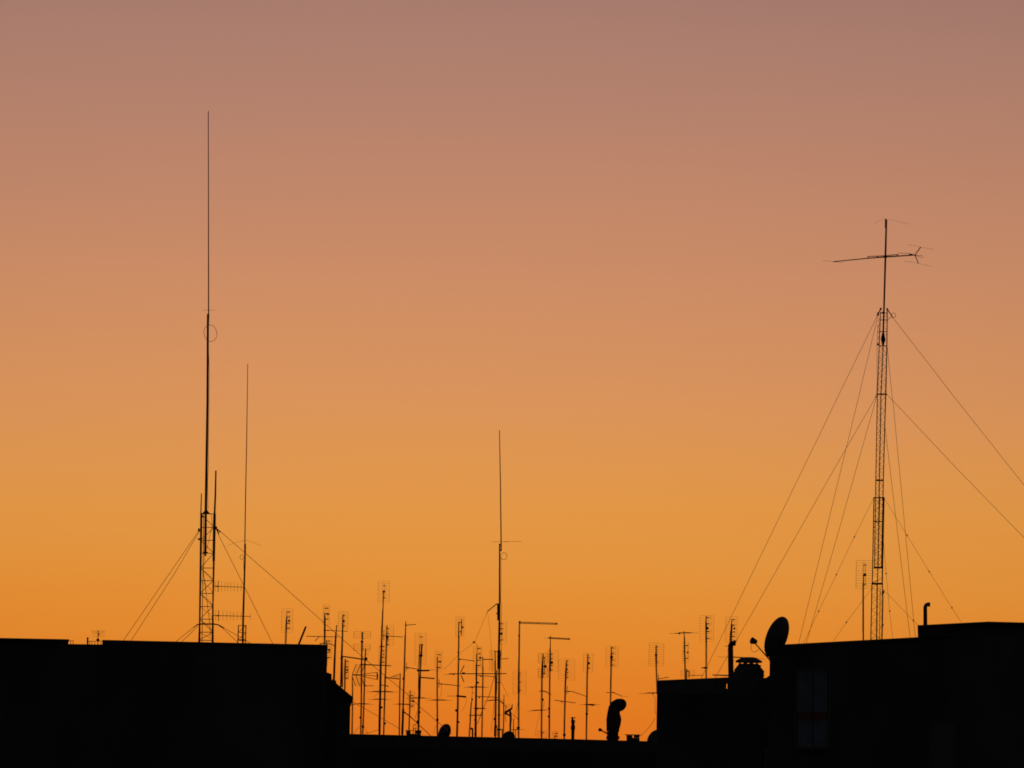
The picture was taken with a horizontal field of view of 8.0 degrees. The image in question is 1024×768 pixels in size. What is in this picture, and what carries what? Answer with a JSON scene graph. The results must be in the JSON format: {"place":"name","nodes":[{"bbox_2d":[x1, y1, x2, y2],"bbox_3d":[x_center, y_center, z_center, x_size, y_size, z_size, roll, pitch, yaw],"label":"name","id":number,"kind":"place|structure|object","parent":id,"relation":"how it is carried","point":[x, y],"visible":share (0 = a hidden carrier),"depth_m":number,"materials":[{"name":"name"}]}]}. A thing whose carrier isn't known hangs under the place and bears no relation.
{"place":"outdoors","nodes":[
{"label":"outdoors","id":0,"kind":"place"},
{"bbox_2d":[349,734,655,767],"bbox_3d":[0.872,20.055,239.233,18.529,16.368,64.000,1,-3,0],"label":"apartment building","id":1,"kind":"structure","parent":0,"point":[388,751],"depth_m":207.75,"materials":[{"name":"black paint"}]},
{"bbox_2d":[306,605,347,644],"bbox_3d":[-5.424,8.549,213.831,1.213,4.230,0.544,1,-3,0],"label":"aerial mast","id":2,"kind":"object","parent":1,"relation":"on","point":[325,630],"visible":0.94,"depth_m":213.90,"materials":[{"name":"metal"}]},
{"bbox_2d":[343,659,348,689],"bbox_3d":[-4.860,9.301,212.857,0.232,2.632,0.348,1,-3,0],"label":"aerial mast","id":3,"kind":"object","parent":1,"relation":"on","point":[346,672],"visible":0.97,"depth_m":212.86,"materials":[{"name":"metal"}]},
{"bbox_2d":[338,614,363,686],"bbox_3d":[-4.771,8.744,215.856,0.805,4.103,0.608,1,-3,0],"label":"aerial mast","id":4,"kind":"object","parent":1,"relation":"on","point":[341,666],"visible":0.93,"depth_m":215.87,"materials":[{"name":"metal"}]},
{"bbox_2d":[352,632,377,733],"bbox_3d":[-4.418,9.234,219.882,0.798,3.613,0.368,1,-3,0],"label":"aerial mast","id":5,"kind":"object","parent":1,"relation":"on","point":[356,674],"visible":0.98,"depth_m":219.77,"materials":[{"name":"metal"}]},
{"bbox_2d":[357,648,390,733],"bbox_3d":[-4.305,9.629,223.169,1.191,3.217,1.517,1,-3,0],"label":"aerial mast","id":6,"kind":"object","parent":1,"relation":"on","point":[364,703],"visible":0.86,"depth_m":223.79,"materials":[{"name":"metal"}]},
{"bbox_2d":[351,677,397,733],"bbox_3d":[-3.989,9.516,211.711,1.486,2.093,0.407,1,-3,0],"label":"aerial mast","id":7,"kind":"object","parent":1,"relation":"on","point":[352,710],"visible":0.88,"depth_m":211.79,"materials":[{"name":"metal"}]},
{"bbox_2d":[368,581,399,734],"bbox_3d":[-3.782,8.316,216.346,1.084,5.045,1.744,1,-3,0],"label":"aerial mast","id":8,"kind":"object","parent":1,"relation":"on","point":[380,678],"visible":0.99,"depth_m":216.84,"materials":[{"name":"metal"}]},
{"bbox_2d":[383,625,400,734],"bbox_3d":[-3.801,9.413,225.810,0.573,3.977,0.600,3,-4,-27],"label":"aerial mast","id":9,"kind":"object","parent":1,"relation":"on","point":[387,642],"visible":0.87,"depth_m":225.84,"materials":[{"name":"metal"}]},
{"bbox_2d":[398,674,410,734],"bbox_3d":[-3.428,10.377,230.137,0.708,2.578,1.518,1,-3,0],"label":"aerial mast","id":10,"kind":"object","parent":1,"relation":"on","point":[399,704],"visible":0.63,"depth_m":230.78,"materials":[{"name":"metal"}]},
{"bbox_2d":[408,690,413,729],"bbox_3d":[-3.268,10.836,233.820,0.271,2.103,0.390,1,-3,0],"label":"aerial mast","id":11,"kind":"object","parent":1,"relation":"on","point":[410,695],"visible":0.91,"depth_m":233.78,"materials":[{"name":"metal"}]},
{"bbox_2d":[405,730,421,735],"bbox_3d":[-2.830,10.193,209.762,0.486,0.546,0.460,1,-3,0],"label":"chimney","id":12,"kind":"object","parent":1,"relation":"on","point":[417,732],"visible":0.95,"depth_m":209.59,"materials":[{"name":"concrete"}]},
{"bbox_2d":[401,621,430,735],"bbox_3d":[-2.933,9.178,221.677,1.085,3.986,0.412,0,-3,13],"label":"aerial mast","id":13,"kind":"object","parent":1,"relation":"on","point":[402,726],"visible":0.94,"depth_m":221.81,"materials":[{"name":"metal"}]},
{"bbox_2d":[413,636,434,729],"bbox_3d":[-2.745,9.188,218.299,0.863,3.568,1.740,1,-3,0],"label":"aerial mast","id":14,"kind":"object","parent":1,"relation":"on","point":[419,670],"visible":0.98,"depth_m":218.76,"materials":[{"name":"metal"}]},
{"bbox_2d":[438,724,450,735],"bbox_3d":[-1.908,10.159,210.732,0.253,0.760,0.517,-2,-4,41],"label":"satellite dish","id":15,"kind":"object","parent":1,"relation":"on","point":[443,731],"visible":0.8,"depth_m":210.68,"materials":[{"name":"metal"}]},
{"bbox_2d":[434,654,456,735],"bbox_3d":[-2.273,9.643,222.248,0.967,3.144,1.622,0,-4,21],"label":"aerial mast","id":16,"kind":"object","parent":1,"relation":"on","point":[437,699],"visible":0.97,"depth_m":222.79,"materials":[{"name":"metal"}]},
{"bbox_2d":[468,687,479,736],"bbox_3d":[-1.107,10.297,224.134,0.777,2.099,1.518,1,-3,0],"label":"aerial mast","id":17,"kind":"object","parent":1,"relation":"on","point":[470,715],"visible":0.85,"depth_m":224.76,"materials":[{"name":"metal"}]},
{"bbox_2d":[445,619,505,735],"bbox_3d":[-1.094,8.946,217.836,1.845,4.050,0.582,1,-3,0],"label":"aerial mast","id":18,"kind":"object","parent":1,"relation":"on","point":[457,709],"visible":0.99,"depth_m":217.78,"materials":[{"name":"metal"}]},
{"bbox_2d":[477,657,483,736],"bbox_3d":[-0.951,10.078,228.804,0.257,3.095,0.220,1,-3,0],"label":"aerial mast","id":19,"kind":"object","parent":1,"relation":"on","point":[482,698],"visible":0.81,"depth_m":228.81,"materials":[{"name":"metal"}]},
{"bbox_2d":[473,646,497,736],"bbox_3d":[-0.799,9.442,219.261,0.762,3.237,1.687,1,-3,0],"label":"aerial mast","id":20,"kind":"object","parent":1,"relation":"on","point":[475,719],"visible":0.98,"depth_m":219.78,"materials":[{"name":"metal"}]},
{"bbox_2d":[461,430,521,736],"bbox_3d":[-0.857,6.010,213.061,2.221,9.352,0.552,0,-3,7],"label":"whip aerial","id":21,"kind":"object","parent":1,"relation":"on","point":[499,652],"visible":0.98,"depth_m":212.91,"materials":[{"name":"metal"}]},
{"bbox_2d":[488,650,504,736],"bbox_3d":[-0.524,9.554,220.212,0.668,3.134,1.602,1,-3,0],"label":"aerial mast","id":22,"kind":"object","parent":1,"relation":"on","point":[495,705],"visible":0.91,"depth_m":220.81,"materials":[{"name":"metal"}]},
{"bbox_2d":[501,700,506,733],"bbox_3d":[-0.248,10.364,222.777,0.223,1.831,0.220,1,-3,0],"label":"aerial mast","id":23,"kind":"object","parent":1,"relation":"on","point":[503,715],"visible":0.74,"depth_m":222.78,"materials":[{"name":"metal"}]},
{"bbox_2d":[502,731,514,737],"bbox_3d":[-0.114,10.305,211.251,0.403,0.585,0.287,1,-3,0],"label":"satellite dish","id":24,"kind":"object","parent":1,"relation":"on","point":[509,734],"visible":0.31,"depth_m":211.20,"materials":[{"name":"metal"}]},
{"bbox_2d":[504,704,517,730],"bbox_3d":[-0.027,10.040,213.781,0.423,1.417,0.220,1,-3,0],"label":"aerial mast","id":25,"kind":"object","parent":1,"relation":"on","point":[510,714],"visible":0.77,"depth_m":213.75,"materials":[{"name":"metal"}]},
{"bbox_2d":[513,621,557,737],"bbox_3d":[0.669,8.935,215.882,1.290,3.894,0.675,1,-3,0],"label":"aerial mast","id":26,"kind":"object","parent":1,"relation":"on","point":[518,704],"visible":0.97,"depth_m":215.85,"materials":[{"name":"metal"}]},
{"bbox_2d":[531,653,550,737],"bbox_3d":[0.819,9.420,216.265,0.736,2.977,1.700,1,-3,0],"label":"aerial mast","id":27,"kind":"object","parent":1,"relation":"on","point":[542,675],"visible":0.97,"depth_m":216.82,"materials":[{"name":"metal"}]},
{"bbox_2d":[547,636,569,738],"bbox_3d":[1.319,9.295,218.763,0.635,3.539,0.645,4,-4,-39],"label":"aerial mast","id":28,"kind":"object","parent":1,"relation":"on","point":[550,658],"visible":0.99,"depth_m":218.83,"materials":[{"name":"metal"}]},
{"bbox_2d":[554,660,583,738],"bbox_3d":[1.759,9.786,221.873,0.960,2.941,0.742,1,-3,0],"label":"aerial mast","id":29,"kind":"object","parent":1,"relation":"on","point":[565,701],"visible":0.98,"depth_m":221.79,"materials":[{"name":"metal"}]},
{"bbox_2d":[571,717,574,738],"bbox_3d":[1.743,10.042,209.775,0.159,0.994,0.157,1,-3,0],"label":"vent pipe","id":30,"kind":"object","parent":1,"relation":"on","point":[572,727],"visible":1,"depth_m":209.74,"materials":[{"name":"metal"}]},
{"bbox_2d":[583,654,595,738],"bbox_3d":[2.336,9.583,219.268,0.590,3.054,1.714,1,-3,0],"label":"aerial mast","id":31,"kind":"object","parent":1,"relation":"on","point":[587,668],"visible":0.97,"depth_m":219.82,"materials":[{"name":"metal"}]},
{"bbox_2d":[606,699,626,739],"bbox_3d":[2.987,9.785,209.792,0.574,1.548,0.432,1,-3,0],"label":"chimney cowl","id":32,"kind":"object","parent":1,"relation":"on","point":[613,718],"visible":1,"depth_m":209.65,"materials":[{"name":"metal"}]},
{"bbox_2d":[606,646,627,702],"bbox_3d":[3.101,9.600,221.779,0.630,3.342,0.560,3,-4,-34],"label":"aerial mast","id":33,"kind":"object","parent":1,"relation":"on","point":[611,665],"visible":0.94,"depth_m":221.83,"materials":[{"name":"metal"}]},
{"bbox_2d":[625,734,639,740],"bbox_3d":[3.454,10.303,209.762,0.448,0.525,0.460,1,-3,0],"label":"chimney","id":34,"kind":"object","parent":1,"relation":"on","point":[630,738],"visible":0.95,"depth_m":209.58,"materials":[{"name":"concrete"}]},
{"bbox_2d":[647,730,655,740],"bbox_3d":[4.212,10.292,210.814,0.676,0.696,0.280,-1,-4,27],"label":"satellite dish","id":35,"kind":"object","parent":1,"relation":"on","point":[652,736],"visible":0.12,"depth_m":210.91,"materials":[{"name":"metal"}]},
{"bbox_2d":[639,646,667,735],"bbox_3d":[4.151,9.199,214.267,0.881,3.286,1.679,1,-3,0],"label":"aerial mast","id":36,"kind":"object","parent":1,"relation":"on","point":[656,654],"visible":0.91,"depth_m":214.86,"materials":[{"name":"metal"}]},
{"bbox_2d":[0,0,1023,740],"label":"sky","id":37,"kind":"structure","parent":0,"point":[597,236],"materials":[{"name":"orange"}]},
{"bbox_2d":[656,622,1023,767],"bbox_3d":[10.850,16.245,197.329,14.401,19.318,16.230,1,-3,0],"label":"apartment building","id":38,"kind":"structure","parent":0,"point":[950,695],"depth_m":189.88,"materials":[{"name":"paint"}]},
{"bbox_2d":[670,631,691,678],"bbox_3d":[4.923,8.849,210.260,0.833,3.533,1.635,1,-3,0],"label":"aerial mast","id":39,"kind":"object","parent":38,"relation":"on","point":[685,658],"visible":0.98,"depth_m":210.88,"materials":[{"name":"metal"}]},
{"bbox_2d":[686,669,701,678],"bbox_3d":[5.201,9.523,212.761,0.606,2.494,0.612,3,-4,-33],"label":"aerial mast","id":40,"kind":"object","parent":38,"relation":"on","point":[687,671],"visible":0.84,"depth_m":212.78,"materials":[{"name":"metal"}]},
{"bbox_2d":[700,615,713,677],"bbox_3d":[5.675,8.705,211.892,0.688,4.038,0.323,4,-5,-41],"label":"aerial mast","id":41,"kind":"object","parent":38,"relation":"on","point":[706,631],"visible":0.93,"depth_m":211.92,"materials":[{"name":"metal"}]},
{"bbox_2d":[712,619,741,675],"bbox_3d":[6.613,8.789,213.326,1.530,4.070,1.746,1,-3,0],"label":"aerial mast","id":42,"kind":"object","parent":38,"relation":"on","point":[731,636],"visible":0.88,"depth_m":213.89,"materials":[{"name":"metal"}]},
{"bbox_2d":[728,640,735,676],"bbox_3d":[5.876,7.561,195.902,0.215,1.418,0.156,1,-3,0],"label":"flue pipe","id":43,"kind":"object","parent":38,"relation":"on","point":[730,662],"visible":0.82,"depth_m":195.86,"materials":[{"name":"metal"}]},
{"bbox_2d":[734,657,763,677],"bbox_3d":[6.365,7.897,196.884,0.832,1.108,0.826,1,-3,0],"label":"chimney vent","id":44,"kind":"object","parent":38,"relation":"on","point":[749,670],"visible":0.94,"depth_m":196.61,"materials":[{"name":"concrete"}]},
{"bbox_2d":[750,617,788,661],"bbox_3d":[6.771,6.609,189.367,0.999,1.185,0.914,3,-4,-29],"label":"satellite dish","id":45,"kind":"object","parent":38,"relation":"attached to","point":[776,637],"visible":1,"depth_m":189.13,"materials":[{"name":"metal"}]},
{"bbox_2d":[794,669,830,749],"bbox_3d":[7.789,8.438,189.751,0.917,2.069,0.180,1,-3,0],"label":"window","id":46,"kind":"structure","parent":38,"relation":"in","point":[803,703],"depth_m":189.77,"materials":[{"name":"brown paint"}]},
{"bbox_2d":[702,218,1023,677],"bbox_3d":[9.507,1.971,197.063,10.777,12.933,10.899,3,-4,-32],"label":"lattice tower","id":47,"kind":"structure","parent":38,"relation":"on","point":[883,339],"depth_m":197.22,"materials":[{"name":"metal"}]},
{"bbox_2d":[856,560,872,639],"bbox_3d":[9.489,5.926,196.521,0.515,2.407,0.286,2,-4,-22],"label":"aerial mast","id":48,"kind":"object","parent":38,"relation":"on","point":[863,583],"visible":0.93,"depth_m":196.50,"materials":[{"name":"metal"}]},
{"bbox_2d":[923,602,929,624],"bbox_3d":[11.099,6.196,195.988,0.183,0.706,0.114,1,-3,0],"label":"flue pipe","id":49,"kind":"object","parent":38,"relation":"on","point":[925,613],"visible":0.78,"depth_m":195.95,"materials":[{"name":"metal"}]},
{"bbox_2d":[929,720,956,767],"bbox_3d":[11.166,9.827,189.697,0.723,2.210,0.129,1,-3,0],"label":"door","id":50,"kind":"structure","parent":38,"relation":"in","point":[943,750],"depth_m":189.72,"materials":[{"name":"black"}]},
{"label":"ground","id":51,"kind":"structure","parent":0,"visible":0},
{"bbox_2d":[0,638,352,767],"bbox_3d":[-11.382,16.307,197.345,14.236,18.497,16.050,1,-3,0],"label":"apartment building","id":52,"kind":"structure","parent":51,"relation":"on","point":[130,704],"depth_m":189.84,"materials":[{"name":"paint"}]},
{"bbox_2d":[227,364,260,642],"bbox_3d":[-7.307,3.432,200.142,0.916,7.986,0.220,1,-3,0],"label":"whip aerial","id":53,"kind":"object","parent":52,"relation":"on","point":[244,565],"visible":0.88,"depth_m":200.04,"materials":[{"name":"metal"}]},
{"bbox_2d":[281,611,292,643],"bbox_3d":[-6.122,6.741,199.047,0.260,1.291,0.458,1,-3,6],"label":"aerial mast","id":54,"kind":"object","parent":52,"relation":"on","point":[286,627],"visible":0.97,"depth_m":198.92,"materials":[{"name":"metal"}]},
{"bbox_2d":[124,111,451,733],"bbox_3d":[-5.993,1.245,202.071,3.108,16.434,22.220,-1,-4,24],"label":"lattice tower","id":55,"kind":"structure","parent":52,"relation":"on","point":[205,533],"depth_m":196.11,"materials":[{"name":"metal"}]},
{"bbox_2d":[298,626,306,643],"bbox_3d":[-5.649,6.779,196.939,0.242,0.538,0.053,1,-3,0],"label":"metal rod","id":56,"kind":"object","parent":52,"relation":"on","point":[303,632],"visible":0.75,"depth_m":196.92,"materials":[{"name":"metal"}]},
{"bbox_2d":[327,625,336,679],"bbox_3d":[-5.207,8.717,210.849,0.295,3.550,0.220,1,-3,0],"label":"aerial mast","id":57,"kind":"object","parent":52,"relation":"on","point":[334,662],"visible":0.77,"depth_m":210.88,"materials":[{"name":"metal"}]}
]}

